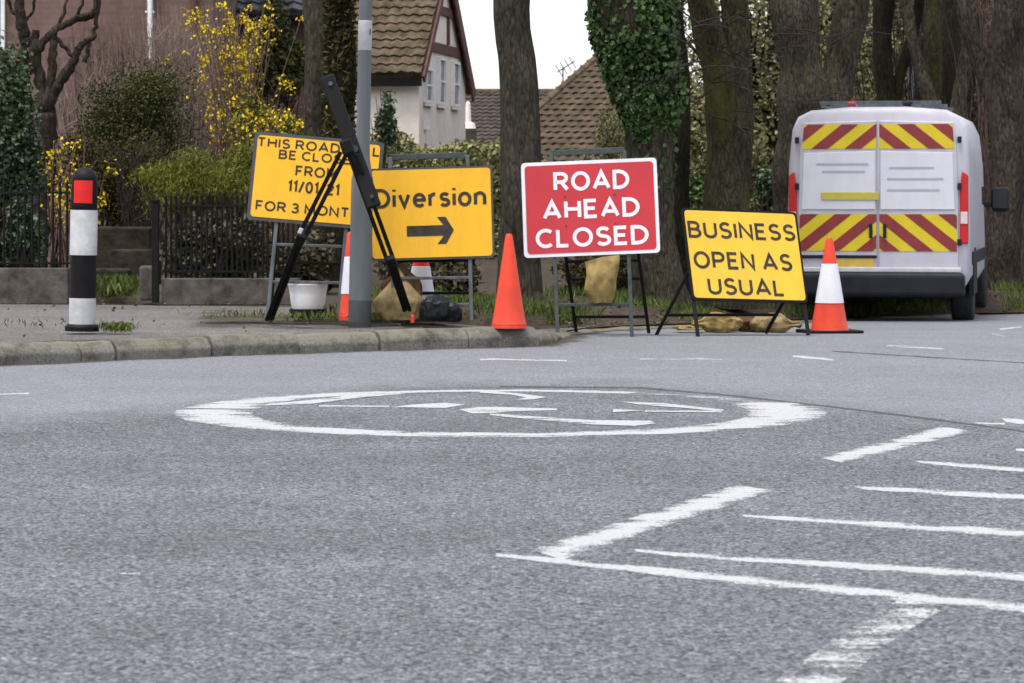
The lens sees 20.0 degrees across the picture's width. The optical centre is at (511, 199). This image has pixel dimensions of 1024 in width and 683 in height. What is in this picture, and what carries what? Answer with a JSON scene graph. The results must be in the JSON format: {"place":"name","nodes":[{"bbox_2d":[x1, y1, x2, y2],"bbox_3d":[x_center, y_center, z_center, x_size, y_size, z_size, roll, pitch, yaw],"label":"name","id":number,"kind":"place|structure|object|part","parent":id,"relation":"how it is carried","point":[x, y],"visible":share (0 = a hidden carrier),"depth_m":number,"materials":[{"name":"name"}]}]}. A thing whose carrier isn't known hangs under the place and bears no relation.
{"place":"outdoors","nodes":[
{"label":"outdoors","id":0,"kind":"place"},
{"bbox_2d":[96,271,138,299],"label":"grass","id":1,"kind":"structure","parent":0,"point":[116,285],"depth_m":30.00,"materials":[{"name":"green plant"}]},
{"bbox_2d":[58,254,328,306],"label":"garden ground","id":2,"kind":"structure","parent":0,"point":[123,300],"depth_m":30.14,"materials":[{"name":"soil"}]},
{"bbox_2d":[0,206,44,267],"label":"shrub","id":3,"kind":"object","parent":2,"relation":"on","point":[1,229],"visible":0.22,"depth_m":30.54,"materials":[{"name":"green plant"}]},
{"bbox_2d":[0,28,50,267],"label":"evergreen shrub","id":4,"kind":"object","parent":2,"relation":"on","point":[19,158],"visible":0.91,"depth_m":31.36,"materials":[{"name":"green plant"}]},
{"bbox_2d":[0,195,50,267],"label":"evergreen shrub","id":5,"kind":"object","parent":2,"relation":"on","point":[21,234],"visible":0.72,"depth_m":30.23,"materials":[{"name":"green plant"}]},
{"bbox_2d":[6,0,100,267],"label":"garden tree","id":6,"kind":"object","parent":2,"relation":"on","point":[50,87],"visible":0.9,"depth_m":33.45,"materials":[{"name":"brown plant"}]},
{"bbox_2d":[37,136,120,267],"bbox_3d":[-5.115,0.082,33.001,1.318,1.603,1.118,0,0,0],"label":"forsythia","id":7,"kind":"object","parent":2,"relation":"on","point":[56,207],"visible":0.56,"depth_m":32.98,"materials":[{"name":"yellow plant"}]},
{"bbox_2d":[55,55,137,226],"bbox_3d":[-5.580,-0.502,38.034,1.514,2.829,1.187,0,0,12],"label":"bare shrub","id":8,"kind":"object","parent":2,"relation":"on","point":[69,98],"visible":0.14,"depth_m":38.03,"materials":[{"name":"brown plant"}]},
{"bbox_2d":[56,121,175,226],"bbox_3d":[-4.694,-0.002,34.046,1.743,1.837,1.057,0,0,-16],"label":"round shrub","id":9,"kind":"object","parent":2,"relation":"on","point":[100,169],"visible":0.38,"depth_m":33.85,"materials":[{"name":"green plant"}]},
{"bbox_2d":[0,0,238,252],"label":"brick house","id":10,"kind":"structure","parent":2,"relation":"on","point":[47,14],"depth_m":42.00,"materials":[{"name":"brown brick"}]},
{"bbox_2d":[0,0,7,54],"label":"window","id":11,"kind":"structure","parent":10,"relation":"in","point":[2,2],"depth_m":41.93,"materials":[{"name":"white paint"}]},
{"bbox_2d":[29,10,222,248],"bbox_3d":[-5.214,-0.841,39.556,3.286,3.507,1.467,0,0,0],"label":"bare shrub","id":12,"kind":"object","parent":2,"relation":"on","point":[91,63],"visible":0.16,"depth_m":39.32,"materials":[{"name":"brown plant"}]},
{"bbox_2d":[96,227,160,283],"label":"planter wall","id":13,"kind":"structure","parent":2,"relation":"on","point":[124,250],"depth_m":32.05,"materials":[{"name":"brown stone"}]},
{"bbox_2d":[70,52,212,232],"bbox_3d":[-4.675,-0.460,35.940,1.486,2.746,1.692,0,0,-34],"label":"round shrub","id":14,"kind":"object","parent":2,"relation":"on","point":[143,96],"visible":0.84,"depth_m":35.76,"materials":[{"name":"green plant"}]},
{"bbox_2d":[139,265,151,300],"bbox_3d":[-3.753,0.857,29.900,0.160,0.360,0.220,0,0,0],"label":"gate stone","id":15,"kind":"object","parent":2,"relation":"on","point":[145,282],"visible":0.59,"depth_m":29.79,"materials":[{"name":"grey stone"}]},
{"bbox_2d":[58,124,240,276],"bbox_3d":[-4.323,-0.001,33.491,2.500,1.825,1.375,0,0,0],"label":"bare shrub","id":16,"kind":"object","parent":2,"relation":"on","point":[131,204],"visible":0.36,"depth_m":33.39,"materials":[{"name":"brown plant"}]},
{"bbox_2d":[107,2,264,261],"bbox_3d":[-4.392,-0.885,38.995,2.170,3.593,1.404,0,0,0],"label":"bare shrub","id":17,"kind":"object","parent":2,"relation":"on","point":[164,51],"visible":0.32,"depth_m":38.74,"materials":[{"name":"brown plant"}]},
{"bbox_2d":[123,145,250,277],"bbox_3d":[-3.418,0.159,31.226,1.584,1.511,1.062,0,0,0],"label":"lime shrub","id":18,"kind":"object","parent":2,"relation":"on","point":[184,175],"visible":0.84,"depth_m":31.07,"materials":[{"name":"green plant"}]},
{"bbox_2d":[159,207,271,277],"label":"shrub","id":19,"kind":"object","parent":2,"relation":"on","point":[214,246],"visible":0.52,"depth_m":30.28,"materials":[{"name":"green plant"}]},
{"bbox_2d":[161,0,303,218],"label":"forsythia","id":20,"kind":"object","parent":2,"relation":"on","point":[248,77],"visible":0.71,"depth_m":37.41,"materials":[{"name":"yellow plant"}]},
{"bbox_2d":[211,136,253,221],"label":"lime shrub","id":21,"kind":"object","parent":2,"relation":"on","point":[244,154],"visible":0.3,"depth_m":31.90,"materials":[{"name":"green plant"}]},
{"bbox_2d":[227,91,303,269],"bbox_3d":[-3.000,-0.211,35.463,0.987,2.249,0.863,0,0,0],"label":"lime shrub","id":22,"kind":"object","parent":2,"relation":"on","point":[256,111],"visible":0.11,"depth_m":35.35,"materials":[{"name":"green plant"}]},
{"bbox_2d":[244,0,304,246],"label":"climbing shrub","id":23,"kind":"object","parent":2,"relation":"on","point":[294,71],"visible":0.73,"depth_m":43.87,"materials":[{"name":"green plant"}]},
{"bbox_2d":[236,0,327,241],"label":"outhouse","id":24,"kind":"structure","parent":2,"relation":"on","point":[295,8],"depth_m":46.00,"materials":[{"name":"brick"}]},
{"bbox_2d":[265,226,337,288],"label":"shrub","id":25,"kind":"object","parent":2,"relation":"on","point":[313,272],"visible":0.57,"depth_m":30.38,"materials":[{"name":"green plant"}]},
{"bbox_2d":[231,103,379,269],"bbox_3d":[-2.546,-0.149,34.494,1.919,2.061,1.098,0,0,0],"label":"forsythia","id":26,"kind":"object","parent":2,"relation":"on","point":[277,123],"visible":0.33,"depth_m":34.31,"materials":[{"name":"yellow plant"}]},
{"bbox_2d":[301,0,327,241],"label":"street tree","id":27,"kind":"object","parent":2,"relation":"on","point":[313,22],"visible":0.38,"depth_m":33.37,"materials":[{"name":"brown plant"}]},
{"bbox_2d":[0,304,598,343],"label":"pavement","id":28,"kind":"structure","parent":0,"point":[170,322],"depth_m":24.79,"materials":[{"name":"concrete"}]},
{"bbox_2d":[0,268,69,304],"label":"garden wall","id":29,"kind":"structure","parent":28,"relation":"on","point":[36,285],"depth_m":29.67,"materials":[{"name":"concrete"}]},
{"bbox_2d":[0,180,69,267],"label":"railing","id":30,"kind":"object","parent":29,"relation":"on","point":[32,193],"visible":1,"depth_m":29.79,"materials":[{"name":"black metal"}]},
{"bbox_2d":[65,167,98,331],"bbox_3d":[-3.337,0.382,22.580,0.268,1.277,0.268,1,0,0],"label":"bollard","id":31,"kind":"object","parent":28,"relation":"on","point":[83,239],"visible":1,"depth_m":22.49,"materials":[{"name":"black plastic"}]},
{"bbox_2d":[151,199,159,302],"bbox_3d":[-3.620,0.515,29.450,0.090,1.050,0.090,0,0,0],"label":"gatepost","id":32,"kind":"object","parent":28,"relation":"on","point":[155,250],"visible":0.98,"depth_m":29.41,"materials":[{"name":"black metal"}]},
{"bbox_2d":[162,278,300,304],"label":"garden wall","id":33,"kind":"structure","parent":28,"relation":"on","point":[218,291],"depth_m":29.48,"materials":[{"name":"concrete"}]},
{"bbox_2d":[163,192,299,277],"bbox_3d":[-2.863,0.359,29.600,1.398,0.881,0.045,0,0,0],"label":"railing","id":34,"kind":"object","parent":33,"relation":"on","point":[242,271],"visible":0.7,"depth_m":29.59,"materials":[{"name":"black metal"}]},
{"bbox_2d":[4,308,489,333],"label":"weeds","id":35,"kind":"object","parent":28,"relation":"on","point":[117,326],"visible":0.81,"depth_m":24.56,"materials":[{"name":"green plant"}]},
{"bbox_2d":[288,284,327,318],"bbox_3d":[-1.757,0.870,24.977,0.348,0.300,0.348,0,0,0],"label":"plastic tub","id":36,"kind":"object","parent":28,"relation":"on","point":[309,298],"visible":0.71,"depth_m":24.84,"materials":[{"name":"white plastic"}]},
{"bbox_2d":[247,132,383,318],"bbox_3d":[-1.733,0.282,25.149,1.118,1.639,0.541,5,-10,-1],"label":"road sign","id":37,"kind":"object","parent":28,"relation":"on","point":[289,172],"visible":0.82,"depth_m":24.95,"materials":[{"name":"metal"}]},
{"bbox_2d":[264,74,414,323],"bbox_3d":[-1.446,0.006,24.000,1.295,2.082,1.129,0,0,0],"label":"tripod stand","id":38,"kind":"object","parent":28,"relation":"on","point":[350,147],"visible":0.99,"depth_m":23.65,"materials":[{"name":"black plastic"}]},
{"bbox_2d":[338,232,349,320],"bbox_3d":[-1.348,0.645,24.620,0.265,0.750,0.265,-1,0,0],"label":"traffic cone","id":39,"kind":"object","parent":28,"relation":"on","point":[343,311],"visible":0.26,"depth_m":24.55,"materials":[{"name":"orange plastic"}]},
{"bbox_2d":[348,0,372,327],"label":"lamp post","id":40,"kind":"object","parent":28,"relation":"on","point":[360,283],"visible":0.84,"depth_m":24.14,"materials":[{"name":"metal"}]},
{"bbox_2d":[373,263,423,320],"bbox_3d":[-0.955,0.778,24.542,0.436,0.484,0.327,0,0,0],"label":"sandbag","id":41,"kind":"object","parent":28,"relation":"on","point":[386,302],"visible":0.82,"depth_m":24.42,"materials":[{"name":"beige fabric"}]},
{"bbox_2d":[411,262,433,298],"bbox_3d":[-0.783,0.645,24.950,0.400,0.750,0.400,0,0,0],"label":"traffic cone","id":42,"kind":"object","parent":28,"relation":"on","point":[420,269],"visible":0.16,"depth_m":24.88,"materials":[{"name":"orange plastic"}]},
{"bbox_2d":[372,152,494,320],"bbox_3d":[-0.674,0.342,24.726,1.048,1.438,0.495,-2,-7,0],"label":"road sign","id":43,"kind":"object","parent":28,"relation":"on","point":[436,214],"visible":0.82,"depth_m":24.51,"materials":[{"name":"metal"}]},
{"bbox_2d":[420,294,461,321],"bbox_3d":[-0.596,0.909,24.389,0.362,0.232,0.258,0,0,0],"label":"bin bag","id":44,"kind":"object","parent":28,"relation":"on","point":[439,308],"visible":0.99,"depth_m":24.29,"materials":[{"name":"black plastic"}]},
{"bbox_2d":[0,290,1023,682],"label":"road","id":45,"kind":"structure","parent":0,"point":[674,506],"depth_m":10.74,"materials":[{"name":"grey asphalt"}]},
{"bbox_2d":[0,314,1023,364],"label":"kerb","id":46,"kind":"structure","parent":45,"relation":"on","point":[220,345],"depth_m":21.87,"materials":[{"name":"concrete"}]},
{"bbox_2d":[491,234,526,328],"bbox_3d":[-0.024,0.639,22.939,0.280,0.745,0.280,0,0,0],"label":"traffic cone","id":47,"kind":"object","parent":46,"relation":"on","point":[508,311],"visible":1,"depth_m":22.86,"materials":[{"name":"orange plastic"}]},
{"bbox_2d":[521,147,659,335],"bbox_3d":[0.696,0.405,25.038,1.161,1.628,0.667,-2,-8,3],"label":"road sign","id":48,"kind":"object","parent":45,"relation":"on","point":[590,207],"visible":0.99,"depth_m":24.76,"materials":[{"name":"red metal"}]},
{"bbox_2d":[584,255,619,302],"bbox_3d":[0.763,0.672,24.625,0.302,0.412,0.183,0,0,0],"label":"sandbag","id":49,"kind":"object","parent":48,"relation":"hanging from","point":[601,278],"visible":1,"depth_m":24.57,"materials":[{"name":"beige fabric"}]},
{"bbox_2d":[673,326,701,329],"bbox_3d":[1.568,1.139,25.839,0.276,0.036,0.294,0,0,0],"label":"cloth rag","id":50,"kind":"object","parent":45,"relation":"on","point":[684,327],"visible":0.82,"depth_m":25.75,"materials":[{"name":"beige fabric"}]},
{"bbox_2d":[691,312,742,332],"bbox_3d":[1.841,1.096,26.035,0.467,0.182,0.295,0,0,0],"label":"sandbag","id":51,"kind":"object","parent":45,"relation":"on","point":[721,324],"visible":0.78,"depth_m":25.92,"materials":[{"name":"beige fabric"}]},
{"bbox_2d":[655,208,809,336],"bbox_3d":[1.873,0.704,25.308,1.308,1.166,0.442,2,-21,-21],"label":"road sign","id":52,"kind":"object","parent":45,"relation":"on","point":[743,256],"visible":0.99,"depth_m":25.20,"materials":[{"name":"yellow metal"}]},
{"bbox_2d":[738,316,754,331],"bbox_3d":[2.172,1.117,26.447,0.359,0.164,0.281,0,0,-27],"label":"sandbag","id":53,"kind":"object","parent":45,"relation":"on","point":[746,327],"visible":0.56,"depth_m":26.32,"materials":[{"name":"brown fabric"}]},
{"bbox_2d":[749,313,801,332],"bbox_3d":[2.394,1.110,26.317,0.502,0.180,0.314,0,0,0],"label":"sandbag","id":54,"kind":"object","parent":45,"relation":"on","point":[782,323],"visible":0.92,"depth_m":26.21,"materials":[{"name":"beige fabric"}]},
{"bbox_2d":[796,237,863,333],"bbox_3d":[2.874,0.772,26.255,0.500,0.865,0.500,0,0,-14],"label":"traffic cone","id":55,"kind":"object","parent":45,"relation":"on","point":[829,315],"visible":0.98,"depth_m":26.16,"materials":[{"name":"orange plastic"}]},
{"bbox_2d":[788,100,1009,319],"bbox_3d":[4.487,0.135,33.936,2.560,2.435,5.620,0,0,12],"label":"van","id":56,"kind":"object","parent":45,"relation":"on","point":[889,197],"visible":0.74,"depth_m":31.28,"materials":[{"name":"white paint"}]},
{"bbox_3d":[3.509,-0.063,31.363,0.883,1.590,0.068,0,0,12],"label":"rear door","id":57,"kind":"part","parent":56,"relation":"part of","materials":[{"name":"white paint"}]},
{"bbox_3d":[4.388,-0.063,31.185,0.883,1.590,0.068,0,0,11],"label":"rear door","id":58,"kind":"part","parent":56,"relation":"part of","materials":[{"name":"white paint"}]},
{"bbox_3d":[5.641,-0.238,34.783,0.054,0.580,1.200,0,0,11],"label":"side window","id":59,"kind":"part","parent":56,"relation":"part of","materials":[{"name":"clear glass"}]},
{"bbox_2d":[459,0,766,91],"label":"sky","id":60,"kind":"structure","parent":0,"point":[559,32],"materials":[{"name":"white"}]},
{"bbox_2d":[294,222,1023,330],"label":"verge","id":61,"kind":"structure","parent":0,"point":[489,266],"depth_m":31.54,"materials":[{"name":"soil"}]},
{"bbox_2d":[320,0,357,289],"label":"street tree","id":62,"kind":"object","parent":61,"relation":"on","point":[338,35],"visible":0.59,"depth_m":32.09,"materials":[{"name":"brown plant"}]},
{"bbox_2d":[371,89,400,167],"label":"evergreen shrub","id":63,"kind":"object","parent":61,"relation":"on","point":[385,122],"visible":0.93,"depth_m":39.88,"materials":[{"name":"green plant"}]},
{"bbox_2d":[352,0,475,166],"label":"rendered house","id":64,"kind":"structure","parent":61,"relation":"on","point":[421,63],"depth_m":58.94,"materials":[{"name":"white paint"}]},
{"bbox_2d":[423,68,434,106],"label":"window","id":65,"kind":"structure","parent":64,"relation":"in","point":[428,86],"depth_m":58.77,"materials":[{"name":"white paint"}]},
{"bbox_2d":[437,57,447,108],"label":"window","id":66,"kind":"structure","parent":64,"relation":"in","point":[441,62],"depth_m":60.04,"materials":[{"name":"white paint"}]},
{"bbox_2d":[451,61,460,110],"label":"window","id":67,"kind":"structure","parent":64,"relation":"in","point":[455,66],"depth_m":61.44,"materials":[{"name":"white paint"}]},
{"bbox_2d":[372,258,485,296],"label":"shrub","id":68,"kind":"object","parent":61,"relation":"on","point":[449,268],"visible":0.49,"depth_m":30.26,"materials":[{"name":"green plant"}]},
{"bbox_2d":[370,126,500,258],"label":"hedge","id":69,"kind":"object","parent":61,"relation":"on","point":[479,154],"visible":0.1,"depth_m":40.69,"materials":[{"name":"green plant"}]},
{"bbox_2d":[1,286,1020,336],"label":"leaf litter","id":70,"kind":"object","parent":61,"relation":"on","point":[610,312],"visible":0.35,"depth_m":28.03,"materials":[{"name":"brown plant"}]},
{"bbox_2d":[493,0,545,304],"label":"street tree","id":71,"kind":"object","parent":61,"relation":"on","point":[520,137],"visible":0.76,"depth_m":28.15,"materials":[{"name":"brown plant"}]},
{"bbox_2d":[488,153,626,258],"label":"hedge","id":72,"kind":"object","parent":61,"relation":"on","point":[585,158],"visible":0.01,"depth_m":45.78,"materials":[{"name":"green plant"}]},
{"bbox_2d":[550,254,627,294],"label":"shrub","id":73,"kind":"object","parent":61,"relation":"on","point":[576,270],"visible":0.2,"depth_m":30.91,"materials":[{"name":"green plant"}]},
{"bbox_2d":[592,96,624,159],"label":"olive shrub","id":74,"kind":"object","parent":61,"relation":"on","point":[609,138],"visible":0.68,"depth_m":46.77,"materials":[{"name":"green plant"}]},
{"bbox_2d":[584,0,775,311],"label":"street tree","id":75,"kind":"object","parent":61,"relation":"on","point":[636,47],"visible":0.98,"depth_m":29.15,"materials":[{"name":"green plant"}]},
{"bbox_2d":[674,8,690,294],"bbox_3d":[2.867,-4.205,30.524,2.037,10.742,3.124,0,0,-31],"label":"street tree","id":76,"kind":"object","parent":61,"relation":"on","point":[681,184],"visible":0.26,"depth_m":31.37,"materials":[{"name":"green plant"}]},
{"bbox_2d":[689,172,704,207],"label":"evergreen shrub","id":77,"kind":"object","parent":61,"relation":"on","point":[696,187],"visible":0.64,"depth_m":39.96,"materials":[{"name":"green plant"}]},
{"bbox_2d":[680,0,793,309],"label":"street tree","id":78,"kind":"object","parent":61,"relation":"on","point":[729,106],"visible":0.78,"depth_m":30.44,"materials":[{"name":"brown plant"}]},
{"bbox_2d":[687,17,826,210],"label":"leafy tree","id":79,"kind":"object","parent":61,"relation":"on","point":[759,132],"visible":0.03,"depth_m":57.15,"materials":[{"name":"green plant"}]},
{"bbox_2d":[751,166,773,210],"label":"evergreen shrub","id":80,"kind":"object","parent":61,"relation":"on","point":[763,192],"visible":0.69,"depth_m":41.91,"materials":[{"name":"green plant"}]},
{"bbox_2d":[612,0,942,210],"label":"leafy tree","id":81,"kind":"object","parent":61,"relation":"on","point":[770,136],"visible":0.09,"depth_m":51.59,"materials":[{"name":"green plant"}]},
{"bbox_2d":[812,0,818,27],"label":"street tree","id":82,"kind":"object","parent":61,"relation":"on","point":[815,3],"visible":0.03,"depth_m":36.42,"materials":[{"name":"brown plant"}]},
{"bbox_2d":[753,0,895,211],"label":"street tree","id":83,"kind":"object","parent":61,"relation":"on","point":[808,82],"visible":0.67,"depth_m":34.79,"materials":[{"name":"brown plant"}]},
{"bbox_2d":[685,0,994,205],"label":"leafy tree","id":84,"kind":"object","parent":61,"relation":"on","point":[820,16],"depth_m":59.60,"materials":[{"name":"green plant"}]},
{"bbox_2d":[872,0,924,100],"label":"street tree","id":85,"kind":"object","parent":61,"relation":"on","point":[889,85],"visible":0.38,"depth_m":40.92,"materials":[{"name":"brown plant"}]},
{"bbox_2d":[818,0,993,201],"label":"bare shrub","id":86,"kind":"object","parent":61,"relation":"on","point":[907,94],"visible":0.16,"depth_m":42.88,"materials":[{"name":"brown plant"}]},
{"bbox_2d":[819,0,994,180],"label":"leafy tree","id":87,"kind":"object","parent":61,"relation":"on","point":[868,80],"visible":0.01,"depth_m":54.51,"materials":[{"name":"green plant"}]},
{"bbox_2d":[823,0,994,165],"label":"leafy tree","id":88,"kind":"object","parent":61,"relation":"on","point":[942,26],"depth_m":61.96,"materials":[{"name":"green plant"}]},
{"bbox_2d":[908,0,913,98],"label":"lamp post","id":89,"kind":"object","parent":61,"relation":"on","point":[911,75],"depth_m":46.96,"materials":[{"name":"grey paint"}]},
{"bbox_2d":[924,0,941,99],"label":"street tree","id":90,"kind":"object","parent":61,"relation":"on","point":[933,40],"visible":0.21,"depth_m":41.88,"materials":[{"name":"brown plant"}]},
{"bbox_2d":[852,0,1021,220],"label":"leafy tree","id":91,"kind":"object","parent":61,"relation":"on","point":[975,90],"visible":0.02,"depth_m":53.67,"materials":[{"name":"green plant"}]},
{"bbox_2d":[900,0,985,119],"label":"street tree","id":92,"kind":"object","parent":61,"relation":"on","point":[926,89],"visible":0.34,"depth_m":40.05,"materials":[{"name":"brown plant"}]},
{"bbox_2d":[942,0,988,224],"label":"street tree","id":93,"kind":"object","parent":61,"relation":"on","point":[950,29],"visible":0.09,"depth_m":43.87,"materials":[{"name":"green plant"}]},
{"bbox_2d":[943,0,1023,272],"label":"street tree","id":94,"kind":"object","parent":61,"relation":"on","point":[986,141],"visible":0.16,"depth_m":38.70,"materials":[{"name":"brown plant"}]},
{"bbox_2d":[955,0,1023,289],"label":"street tree","id":95,"kind":"object","parent":61,"relation":"on","point":[996,68],"visible":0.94,"depth_m":37.33,"materials":[{"name":"brown plant"}]},
{"bbox_2d":[1020,53,1023,232],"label":"street tree","id":96,"kind":"object","parent":61,"relation":"on","point":[1023,97],"visible":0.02,"depth_m":39.91,"materials":[{"name":"brown plant"}]},
{"bbox_3d":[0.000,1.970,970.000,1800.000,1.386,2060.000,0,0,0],"label":"ground","id":97,"kind":"structure","parent":0,"visible":0},
{"bbox_2d":[466,101,476,147],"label":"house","id":98,"kind":"structure","parent":97,"relation":"on","point":[471,130],"depth_m":85.81,"materials":[{"name":"white paint"}]},
{"bbox_2d":[466,89,553,144],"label":"tiled house","id":99,"kind":"structure","parent":97,"relation":"on","point":[485,112],"depth_m":95.71,"materials":[{"name":"brown tile"}]},
{"bbox_2d":[487,55,693,172],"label":"tiled house","id":100,"kind":"structure","parent":97,"relation":"on","point":[570,107],"depth_m":75.88,"materials":[{"name":"brown tile"}]},
{"bbox_2d":[690,0,991,206],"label":"woodland","id":101,"kind":"object","parent":97,"relation":"on","point":[759,39],"depth_m":72.66,"materials":[{"name":"green plant"}]}
]}

